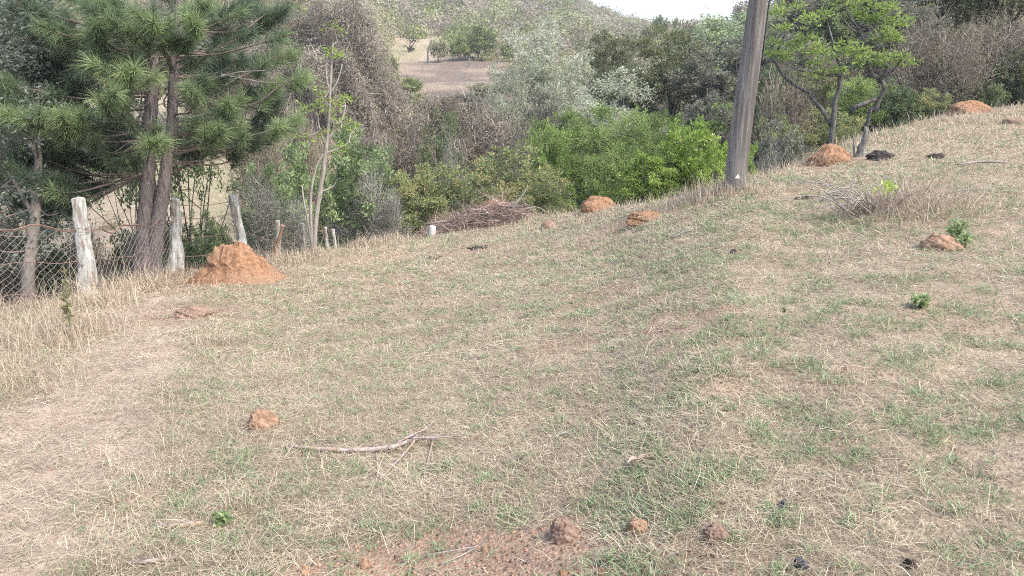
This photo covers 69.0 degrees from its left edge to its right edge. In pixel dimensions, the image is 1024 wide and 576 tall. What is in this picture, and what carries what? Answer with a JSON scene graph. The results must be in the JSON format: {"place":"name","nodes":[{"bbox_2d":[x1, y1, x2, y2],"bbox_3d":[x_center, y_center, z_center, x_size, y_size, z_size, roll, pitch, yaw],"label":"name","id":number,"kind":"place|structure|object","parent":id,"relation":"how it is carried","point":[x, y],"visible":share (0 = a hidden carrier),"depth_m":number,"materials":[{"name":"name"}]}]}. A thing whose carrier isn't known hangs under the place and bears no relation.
{"place":"outdoors","nodes":[
{"label":"outdoors","id":0,"kind":"place"},
{"bbox_2d":[0,0,1023,575],"bbox_3d":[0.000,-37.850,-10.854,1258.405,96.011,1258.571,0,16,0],"label":"ground","id":1,"kind":"structure","parent":0,"point":[442,74],"depth_m":4.40,"materials":[{"name":"beige plant"}]},
{"bbox_2d":[0,207,59,305],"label":"brown bush","id":2,"kind":"object","parent":1,"relation":"on","point":[9,279],"visible":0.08,"depth_m":11.88,"materials":[{"name":"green plant"}]},
{"bbox_2d":[0,28,67,235],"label":"green shrub","id":3,"kind":"object","parent":1,"relation":"on","point":[1,194],"visible":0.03,"depth_m":19.57,"materials":[{"name":"green plant"}]},
{"bbox_2d":[0,225,77,299],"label":"green shrub","id":4,"kind":"object","parent":1,"relation":"on","point":[51,256],"visible":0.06,"depth_m":12.34,"materials":[{"name":"green plant"}]},
{"bbox_2d":[0,0,89,302],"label":"pine tree","id":5,"kind":"object","parent":1,"relation":"on","point":[33,211],"visible":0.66,"depth_m":10.26,"materials":[{"name":"green plant"}]},
{"bbox_2d":[0,0,98,179],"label":"grey tree","id":6,"kind":"object","parent":1,"relation":"on","point":[20,41],"visible":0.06,"depth_m":26.51,"materials":[{"name":"green plant"}]},
{"bbox_2d":[58,266,75,335],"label":"weed","id":7,"kind":"object","parent":1,"relation":"on","point":[67,308],"visible":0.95,"depth_m":7.18,"materials":[{"name":"green plant"}]},
{"bbox_2d":[48,210,129,292],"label":"brown bush","id":8,"kind":"object","parent":1,"relation":"on","point":[74,257],"visible":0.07,"depth_m":13.35,"materials":[{"name":"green plant"}]},
{"bbox_2d":[72,13,170,135],"bbox_3d":[-17.321,-8.488,31.700,5.787,6.471,5.039,10,19,32],"label":"olive tree","id":9,"kind":"object","parent":1,"relation":"on","point":[163,69],"visible":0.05,"depth_m":31.30,"materials":[{"name":"green plant"}]},
{"bbox_2d":[103,218,166,280],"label":"green shrub","id":10,"kind":"object","parent":1,"relation":"on","point":[117,254],"visible":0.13,"depth_m":14.11,"materials":[{"name":"green plant"}]},
{"bbox_2d":[86,143,191,241],"bbox_3d":[-8.594,-1.470,17.243,2.321,4.264,1.934,0,16,-1],"label":"spreading tree","id":11,"kind":"object","parent":1,"relation":"on","point":[136,188],"visible":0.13,"depth_m":16.98,"materials":[{"name":"green plant"}]},
{"bbox_2d":[78,0,229,136],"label":"grey tree","id":12,"kind":"object","parent":1,"relation":"on","point":[140,113],"visible":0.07,"depth_m":34.49,"materials":[{"name":"green plant"}]},
{"bbox_2d":[0,0,319,278],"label":"pine tree","id":13,"kind":"object","parent":1,"relation":"on","point":[78,122],"visible":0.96,"depth_m":10.91,"materials":[{"name":"green plant"}]},
{"bbox_2d":[0,194,336,297],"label":"wire fence","id":14,"kind":"object","parent":1,"relation":"on","point":[82,231],"visible":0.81,"depth_m":10.68,"materials":[{"name":"wire"},{"name":"weathered grey wood"}]},
{"bbox_2d":[113,108,258,271],"bbox_3d":[-6.665,-1.237,15.503,2.539,5.090,3.047,15,22,41],"label":"spreading tree","id":15,"kind":"object","parent":1,"relation":"on","point":[196,171],"visible":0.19,"depth_m":15.12,"materials":[{"name":"green plant"}]},
{"bbox_2d":[169,305,212,318],"bbox_3d":[-3.548,0.279,8.211,0.387,0.201,0.384,8,18,25],"label":"earth lump","id":16,"kind":"object","parent":1,"relation":"on","point":[185,312],"visible":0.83,"depth_m":8.12,"materials":[{"name":"brown soil"}]},
{"bbox_2d":[185,209,224,269],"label":"leafy shrub","id":17,"kind":"object","parent":1,"relation":"on","point":[211,227],"visible":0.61,"depth_m":14.61,"materials":[{"name":"green plant"}]},
{"bbox_2d":[161,17,274,142],"bbox_3d":[-16.496,-11.091,40.809,7.950,8.650,6.365,-2,16,-7],"label":"brown bush","id":18,"kind":"object","parent":1,"relation":"on","point":[213,98],"visible":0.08,"depth_m":39.90,"materials":[{"name":"green plant"}]},
{"bbox_2d":[185,241,285,285],"bbox_3d":[-3.997,-0.277,10.759,1.641,0.833,1.270,0,16,0],"label":"termite mound","id":19,"kind":"object","parent":1,"relation":"on","point":[238,262],"visible":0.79,"depth_m":10.51,"materials":[{"name":"orange soil"}]},
{"bbox_2d":[218,107,293,255],"bbox_3d":[-7.146,-1.988,21.059,2.236,6.699,2.792,-5,17,-18],"label":"brown bush","id":20,"kind":"object","parent":1,"relation":"on","point":[272,155],"visible":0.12,"depth_m":20.52,"materials":[{"name":"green plant"}]},
{"bbox_2d":[247,409,279,430],"bbox_3d":[-1.515,0.812,4.526,0.191,0.174,0.188,0,16,0],"label":"earth lump","id":21,"kind":"object","parent":1,"relation":"on","point":[261,417],"visible":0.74,"depth_m":4.47,"materials":[{"name":"brown soil"}]},
{"bbox_2d":[220,165,308,258],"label":"twiggy shrub","id":22,"kind":"object","parent":1,"relation":"on","point":[265,222],"visible":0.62,"depth_m":14.54,"materials":[{"name":"grey plant"}]},
{"bbox_2d":[241,158,303,254],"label":"leafy shrub","id":23,"kind":"object","parent":1,"relation":"on","point":[279,187],"visible":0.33,"depth_m":15.66,"materials":[{"name":"green plant"}]},
{"bbox_2d":[245,0,360,117],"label":"vine thicket","id":24,"kind":"object","parent":1,"relation":"on","point":[297,26],"visible":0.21,"depth_m":51.55,"materials":[{"name":"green plant"}]},
{"bbox_2d":[272,91,336,250],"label":"brown bush","id":25,"kind":"object","parent":1,"relation":"on","point":[311,156],"visible":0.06,"depth_m":25.44,"materials":[{"name":"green plant"}]},
{"bbox_2d":[280,191,330,255],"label":"twiggy shrub","id":26,"kind":"object","parent":1,"relation":"on","point":[298,231],"visible":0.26,"depth_m":15.85,"materials":[{"name":"grey plant"}]},
{"bbox_2d":[272,139,340,253],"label":"leafy shrub","id":27,"kind":"object","parent":1,"relation":"on","point":[292,175],"visible":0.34,"depth_m":17.01,"materials":[{"name":"green plant"}]},
{"bbox_2d":[284,18,361,252],"bbox_3d":[-3.519,-2.689,13.955,1.471,4.504,0.596,-6,17,-19],"label":"slim tree","id":28,"kind":"object","parent":1,"relation":"on","point":[312,226],"visible":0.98,"depth_m":13.92,"materials":[{"name":"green plant"}]},
{"bbox_2d":[278,0,423,133],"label":"vine thicket","id":29,"kind":"object","parent":1,"relation":"on","point":[379,82],"visible":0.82,"depth_m":50.52,"materials":[{"name":"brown plant"}]},
{"bbox_2d":[313,123,402,250],"bbox_3d":[-3.851,-1.359,18.309,2.539,5.282,2.426,15,22,42],"label":"leafy shrub","id":30,"kind":"object","parent":1,"relation":"on","point":[346,172],"visible":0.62,"depth_m":17.73,"materials":[{"name":"green plant"}]},
{"bbox_2d":[330,99,394,239],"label":"dead scrub","id":31,"kind":"object","parent":1,"relation":"on","point":[368,138],"visible":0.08,"depth_m":32.53,"materials":[{"name":"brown plant"}]},
{"bbox_2d":[16,0,725,124],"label":"hillside scrub","id":32,"kind":"object","parent":1,"relation":"on","point":[580,22],"visible":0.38,"depth_m":138.75,"materials":[{"name":"green plant"}]},
{"bbox_2d":[337,158,410,245],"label":"twiggy shrub","id":33,"kind":"object","parent":1,"relation":"on","point":[374,218],"visible":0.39,"depth_m":17.44,"materials":[{"name":"grey plant"}]},
{"bbox_2d":[364,140,395,234],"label":"leafy shrub","id":34,"kind":"object","parent":1,"relation":"on","point":[370,150],"visible":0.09,"depth_m":19.42,"materials":[{"name":"green plant"}]},
{"bbox_2d":[284,419,476,490],"bbox_3d":[-0.692,0.841,4.096,0.749,0.136,0.923,-15,22,-43],"label":"fallen branch","id":35,"kind":"object","parent":1,"relation":"on","point":[401,442],"visible":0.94,"depth_m":4.07,"materials":[{"name":"beige wood"}]},
{"bbox_2d":[368,181,419,239],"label":"twiggy shrub","id":36,"kind":"object","parent":1,"relation":"on","point":[395,212],"visible":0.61,"depth_m":17.30,"materials":[{"name":"grey plant"}]},
{"bbox_2d":[369,169,451,237],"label":"green shrub","id":37,"kind":"object","parent":1,"relation":"on","point":[409,193],"visible":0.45,"depth_m":18.10,"materials":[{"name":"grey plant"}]},
{"bbox_2d":[351,89,477,220],"bbox_3d":[-3.811,-3.816,30.741,5.852,8.520,4.408,1,16,4],"label":"dead scrub","id":38,"kind":"object","parent":1,"relation":"on","point":[405,159],"visible":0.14,"depth_m":29.87,"materials":[{"name":"grey plant"}]},
{"bbox_2d":[397,87,477,142],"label":"brown bush","id":39,"kind":"object","parent":1,"relation":"on","point":[447,103],"visible":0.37,"depth_m":54.65,"materials":[{"name":"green plant"}]},
{"bbox_2d":[423,38,451,61],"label":"tree","id":40,"kind":"object","parent":1,"relation":"on","point":[439,47],"visible":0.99,"depth_m":106.54,"materials":[{"name":"green plant"}]},
{"bbox_2d":[415,106,475,197],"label":"spreading tree","id":41,"kind":"object","parent":1,"relation":"on","point":[454,126],"visible":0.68,"depth_m":28.36,"materials":[{"name":"green plant"}]},
{"bbox_2d":[405,160,496,226],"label":"olive shrub","id":42,"kind":"object","parent":1,"relation":"on","point":[456,187],"visible":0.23,"depth_m":18.74,"materials":[{"name":"green plant"}]},
{"bbox_2d":[444,35,473,60],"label":"tree","id":43,"kind":"object","parent":1,"relation":"on","point":[459,48],"visible":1,"depth_m":107.73,"materials":[{"name":"green plant"}]},
{"bbox_2d":[430,79,520,208],"bbox_3d":[-1.620,-4.963,35.086,6.654,9.411,5.012,-6,17,-19],"label":"dead scrub","id":44,"kind":"object","parent":1,"relation":"on","point":[485,138],"visible":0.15,"depth_m":33.78,"materials":[{"name":"grey plant"}]},
{"bbox_2d":[414,182,548,238],"bbox_3d":[-0.777,-1.321,16.069,2.829,2.369,3.661,-4,16,-14],"label":"brush pile","id":45,"kind":"object","parent":1,"relation":"on","point":[486,212],"visible":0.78,"depth_m":15.56,"materials":[{"name":"brown plant"}]},
{"bbox_2d":[463,23,500,60],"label":"tree","id":46,"kind":"object","parent":1,"relation":"on","point":[477,36],"visible":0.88,"depth_m":108.83,"materials":[{"name":"green plant"}]},
{"bbox_2d":[473,65,535,144],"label":"silver tree","id":47,"kind":"object","parent":1,"relation":"on","point":[507,106],"visible":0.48,"depth_m":42.26,"materials":[{"name":"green plant"}]},
{"bbox_2d":[454,143,563,214],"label":"olive shrub","id":48,"kind":"object","parent":1,"relation":"on","point":[501,184],"visible":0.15,"depth_m":21.02,"materials":[{"name":"green plant"}]},
{"bbox_2d":[0,0,1020,300],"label":"undergrowth","id":49,"kind":"object","parent":1,"relation":"on","point":[952,28],"visible":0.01,"depth_m":38.25,"materials":[{"name":"green plant"}]},
{"bbox_2d":[0,127,1021,575],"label":"soil crumbs","id":50,"kind":"object","parent":1,"relation":"on","point":[526,549],"visible":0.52,"depth_m":3.04,"materials":[{"name":"brown soil"}]},
{"bbox_2d":[0,101,1023,575],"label":"tall dry grass","id":51,"kind":"structure","parent":1,"relation":"on","point":[702,191],"depth_m":8.64,"materials":[{"name":"plant"}]},
{"bbox_2d":[494,107,541,206],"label":"dead scrub","id":52,"kind":"object","parent":1,"relation":"on","point":[519,166],"visible":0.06,"depth_m":29.45,"materials":[{"name":"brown plant"}]},
{"bbox_2d":[508,87,568,154],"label":"grey tree","id":53,"kind":"object","parent":1,"relation":"on","point":[549,110],"visible":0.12,"depth_m":32.06,"materials":[{"name":"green plant"}]},
{"bbox_2d":[485,14,596,132],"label":"silver tree","id":54,"kind":"object","parent":1,"relation":"on","point":[541,77],"visible":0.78,"depth_m":43.37,"materials":[{"name":"green plant"}]},
{"bbox_2d":[508,168,577,216],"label":"green shrub","id":55,"kind":"object","parent":1,"relation":"on","point":[551,191],"visible":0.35,"depth_m":17.31,"materials":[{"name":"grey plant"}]},
{"bbox_2d":[523,117,577,210],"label":"round bush","id":56,"kind":"object","parent":1,"relation":"on","point":[556,162],"visible":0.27,"depth_m":22.01,"materials":[{"name":"green plant"}]},
{"bbox_2d":[550,516,577,544],"bbox_3d":[0.203,0.950,2.906,0.113,0.120,0.115,0,16,0],"label":"earth clod","id":57,"kind":"object","parent":1,"relation":"on","point":[563,529],"visible":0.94,"depth_m":2.87,"materials":[{"name":"beige soil"}]},
{"bbox_2d":[518,98,661,210],"bbox_3d":[2.384,-2.458,24.339,4.341,7.231,4.899,8,18,26],"label":"round bush","id":58,"kind":"object","parent":1,"relation":"on","point":[577,158],"visible":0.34,"depth_m":23.13,"materials":[{"name":"green plant"}]},
{"bbox_2d":[572,196,616,214],"bbox_3d":[1.651,-1.468,14.251,1.190,0.589,1.075,14,21,41],"label":"termite mound","id":59,"kind":"object","parent":1,"relation":"on","point":[589,204],"visible":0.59,"depth_m":14.05,"materials":[{"name":"soil"}]},
{"bbox_2d":[580,144,641,206],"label":"round bush","id":60,"kind":"object","parent":1,"relation":"on","point":[596,186],"visible":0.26,"depth_m":18.01,"materials":[{"name":"green plant"}]},
{"bbox_2d":[576,28,647,102],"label":"olive tree","id":61,"kind":"object","parent":1,"relation":"on","point":[617,57],"visible":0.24,"depth_m":48.48,"materials":[{"name":"green plant"}]},
{"bbox_2d":[557,64,668,154],"bbox_3d":[4.988,-7.669,39.088,6.866,7.776,6.803,2,16,8],"label":"silver tree","id":62,"kind":"object","parent":1,"relation":"on","point":[589,101],"visible":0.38,"depth_m":37.70,"materials":[{"name":"green plant"}]},
{"bbox_2d":[587,61,656,134],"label":"olive tree","id":63,"kind":"object","parent":1,"relation":"on","point":[614,68],"visible":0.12,"depth_m":42.52,"materials":[{"name":"green plant"}]},
{"bbox_2d":[618,210,663,230],"bbox_3d":[1.882,-0.870,10.504,0.977,0.421,0.994,0,16,0],"label":"termite mound","id":64,"kind":"object","parent":1,"relation":"on","point":[634,218],"visible":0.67,"depth_m":10.36,"materials":[{"name":"soil"}]},
{"bbox_2d":[603,104,699,179],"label":"round bush","id":65,"kind":"object","parent":1,"relation":"on","point":[653,123],"visible":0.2,"depth_m":24.88,"materials":[{"name":"green plant"}]},
{"bbox_2d":[615,149,689,204],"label":"lime bush","id":66,"kind":"object","parent":1,"relation":"on","point":[647,181],"visible":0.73,"depth_m":14.45,"materials":[{"name":"green plant"}]},
{"bbox_2d":[619,23,716,154],"bbox_3d":[8.489,-9.954,40.165,5.759,8.291,5.015,0,16,1],"label":"olive tree","id":67,"kind":"object","parent":1,"relation":"on","point":[655,77],"visible":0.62,"depth_m":38.75,"materials":[{"name":"green plant"}]},
{"bbox_2d":[652,114,727,199],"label":"lime bush","id":68,"kind":"object","parent":1,"relation":"on","point":[691,138],"visible":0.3,"depth_m":14.67,"materials":[{"name":"green plant"}]},
{"bbox_2d":[655,6,744,110],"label":"vine thicket","id":69,"kind":"object","parent":1,"relation":"on","point":[707,30],"visible":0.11,"depth_m":56.24,"materials":[{"name":"green plant"}]},
{"bbox_2d":[679,88,731,165],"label":"grey tree","id":70,"kind":"object","parent":1,"relation":"on","point":[707,111],"visible":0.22,"depth_m":26.29,"materials":[{"name":"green plant"}]},
{"bbox_2d":[695,140,727,192],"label":"lime bush","id":71,"kind":"object","parent":1,"relation":"on","point":[705,169],"visible":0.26,"depth_m":13.79,"materials":[{"name":"green plant"}]},
{"bbox_2d":[665,35,767,154],"bbox_3d":[10.405,-9.332,37.636,4.909,6.544,4.382,11,19,33],"label":"grey tree","id":72,"kind":"object","parent":1,"relation":"on","point":[716,79],"visible":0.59,"depth_m":36.85,"materials":[{"name":"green plant"}]},
{"bbox_2d":[702,522,731,544],"bbox_3d":[0.720,0.874,2.623,0.099,0.087,0.107,-10,19,-32],"label":"earth clod","id":73,"kind":"object","parent":1,"relation":"on","point":[717,532],"visible":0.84,"depth_m":2.60,"materials":[{"name":"beige soil"}]},
{"bbox_2d":[722,0,769,191],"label":"utility pole","id":74,"kind":"object","parent":1,"relation":"on","point":[741,125],"visible":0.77,"depth_m":9.88,"materials":[{"name":"grey wood"}]},
{"bbox_2d":[723,4,786,52],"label":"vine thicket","id":75,"kind":"object","parent":1,"relation":"on","point":[742,19],"visible":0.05,"depth_m":58.59,"materials":[{"name":"green plant"}]},
{"bbox_2d":[754,130,786,174],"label":"twiggy shrub","id":76,"kind":"object","parent":1,"relation":"on","point":[767,162],"visible":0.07,"depth_m":15.29,"materials":[{"name":"grey plant"}]},
{"bbox_2d":[751,49,792,144],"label":"green shrub","id":77,"kind":"object","parent":1,"relation":"on","point":[766,74],"visible":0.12,"depth_m":26.54,"materials":[{"name":"green plant"}]},
{"bbox_2d":[750,113,805,167],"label":"olive shrub","id":78,"kind":"object","parent":1,"relation":"on","point":[784,130],"visible":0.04,"depth_m":19.33,"materials":[{"name":"green plant"}]},
{"bbox_2d":[751,115,808,174],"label":"grey tree","id":79,"kind":"object","parent":1,"relation":"on","point":[788,137],"visible":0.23,"depth_m":17.01,"materials":[{"name":"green plant"}]},
{"bbox_2d":[750,55,827,165],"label":"brown bush","id":80,"kind":"object","parent":1,"relation":"on","point":[795,106],"visible":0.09,"depth_m":22.65,"materials":[{"name":"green plant"}]},
{"bbox_2d":[758,31,835,87],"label":"grey tree","id":81,"kind":"object","parent":1,"relation":"on","point":[795,59],"visible":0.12,"depth_m":29.17,"materials":[{"name":"green plant"}]},
{"bbox_2d":[753,65,846,128],"bbox_3d":[10.570,-5.683,27.436,3.404,4.937,2.964,8,18,25],"label":"olive tree","id":82,"kind":"object","parent":1,"relation":"on","point":[825,89],"visible":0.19,"depth_m":26.59,"materials":[{"name":"green plant"}]},
{"bbox_2d":[768,0,851,49],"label":"grey tree","id":83,"kind":"object","parent":1,"relation":"on","point":[795,14],"visible":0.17,"depth_m":39.81,"materials":[{"name":"green plant"}]},
{"bbox_2d":[761,0,875,143],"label":"twisted tree","id":84,"kind":"object","parent":1,"relation":"on","point":[836,72],"visible":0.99,"depth_m":19.07,"materials":[{"name":"green plant"}]},
{"bbox_2d":[786,0,867,82],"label":"green shrub","id":85,"kind":"object","parent":1,"relation":"on","point":[839,28],"visible":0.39,"depth_m":31.66,"materials":[{"name":"green plant"}]},
{"bbox_2d":[794,139,861,166],"bbox_3d":[5.667,-2.290,13.353,1.319,0.752,1.230,13,21,39],"label":"termite mound","id":86,"kind":"object","parent":1,"relation":"on","point":[828,154],"visible":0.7,"depth_m":13.18,"materials":[{"name":"soil"}]},
{"bbox_2d":[792,35,867,152],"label":"brown bush","id":87,"kind":"object","parent":1,"relation":"on","point":[823,99],"visible":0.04,"depth_m":27.99,"materials":[{"name":"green plant"}]},
{"bbox_2d":[797,106,870,153],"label":"olive shrub","id":88,"kind":"object","parent":1,"relation":"on","point":[825,129],"visible":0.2,"depth_m":22.76,"materials":[{"name":"green plant"}]},
{"bbox_2d":[673,0,1023,113],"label":"slope scrub","id":89,"kind":"object","parent":1,"relation":"on","point":[735,79],"visible":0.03,"depth_m":51.77,"materials":[{"name":"green plant"}]},
{"bbox_2d":[822,72,895,141],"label":"round bush","id":90,"kind":"object","parent":1,"relation":"on","point":[858,90],"visible":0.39,"depth_m":23.51,"materials":[{"name":"green plant"}]},
{"bbox_2d":[803,0,929,97],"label":"grey tree","id":91,"kind":"object","parent":1,"relation":"on","point":[862,25],"visible":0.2,"depth_m":31.97,"materials":[{"name":"green plant"}]},
{"bbox_2d":[819,0,923,128],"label":"twisted tree","id":92,"kind":"object","parent":1,"relation":"on","point":[888,6],"visible":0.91,"depth_m":19.33,"materials":[{"name":"green plant"}]},
{"bbox_2d":[855,74,936,133],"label":"green shrub","id":93,"kind":"object","parent":1,"relation":"on","point":[898,108],"visible":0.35,"depth_m":23.22,"materials":[{"name":"green plant"}]},
{"bbox_2d":[771,149,1023,233],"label":"dead shrub","id":94,"kind":"object","parent":1,"relation":"on","point":[902,202],"visible":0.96,"depth_m":7.79,"materials":[{"name":"beige plant"}]},
{"bbox_2d":[843,0,954,93],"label":"grey tree","id":95,"kind":"object","parent":1,"relation":"on","point":[915,12],"visible":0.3,"depth_m":28.53,"materials":[{"name":"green plant"}]},
{"bbox_2d":[856,9,955,123],"bbox_3d":[15.072,-7.567,28.370,3.655,5.885,3.696,13,21,39],"label":"bare thicket","id":96,"kind":"object","parent":1,"relation":"on","point":[877,68],"visible":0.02,"depth_m":27.56,"materials":[{"name":"brown plant"}]},
{"bbox_2d":[892,87,953,123],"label":"olive shrub","id":97,"kind":"object","parent":1,"relation":"on","point":[928,104],"visible":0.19,"depth_m":23.24,"materials":[{"name":"green plant"}]},
{"bbox_2d":[864,0,1017,116],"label":"bare thicket","id":98,"kind":"object","parent":1,"relation":"on","point":[945,77],"visible":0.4,"depth_m":25.50,"materials":[{"name":"grey plant"}]},
{"bbox_2d":[918,232,963,251],"bbox_3d":[3.697,-0.363,6.415,0.337,0.209,0.356,0,16,0],"label":"earth lump","id":99,"kind":"object","parent":1,"relation":"on","point":[935,240],"visible":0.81,"depth_m":6.33,"materials":[{"name":"brown soil"}]},
{"bbox_2d":[938,100,993,115],"bbox_3d":[13.432,-5.147,22.010,1.810,0.814,1.494,0,16,0],"label":"termite mound","id":100,"kind":"object","parent":1,"relation":"on","point":[971,105],"visible":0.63,"depth_m":21.68,"materials":[{"name":"soil"}]},
{"bbox_2d":[935,69,1005,114],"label":"green shrub","id":101,"kind":"object","parent":1,"relation":"on","point":[992,99],"visible":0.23,"depth_m":25.04,"materials":[{"name":"green plant"}]},
{"bbox_2d":[932,0,1023,42],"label":"olive tree","id":102,"kind":"object","parent":1,"relation":"on","point":[979,7],"visible":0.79,"depth_m":31.75,"materials":[{"name":"green plant"}]},
{"bbox_2d":[939,0,1023,106],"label":"bare thicket","id":103,"kind":"object","parent":1,"relation":"on","point":[1003,46],"visible":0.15,"depth_m":26.64,"materials":[{"name":"grey plant"}]},
{"bbox_2d":[984,45,1023,108],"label":"green shrub","id":104,"kind":"object","parent":1,"relation":"on","point":[1015,90],"visible":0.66,"depth_m":25.60,"materials":[{"name":"green plant"}]},
{"bbox_2d":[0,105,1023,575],"bbox_3d":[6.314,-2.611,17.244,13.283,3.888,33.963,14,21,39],"label":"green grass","id":105,"kind":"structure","parent":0,"point":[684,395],"depth_m":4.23,"materials":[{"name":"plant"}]},
{"bbox_2d":[586,0,772,23],"label":"sky","id":106,"kind":"structure","parent":0,"point":[681,9],"materials":[{"name":"white"}]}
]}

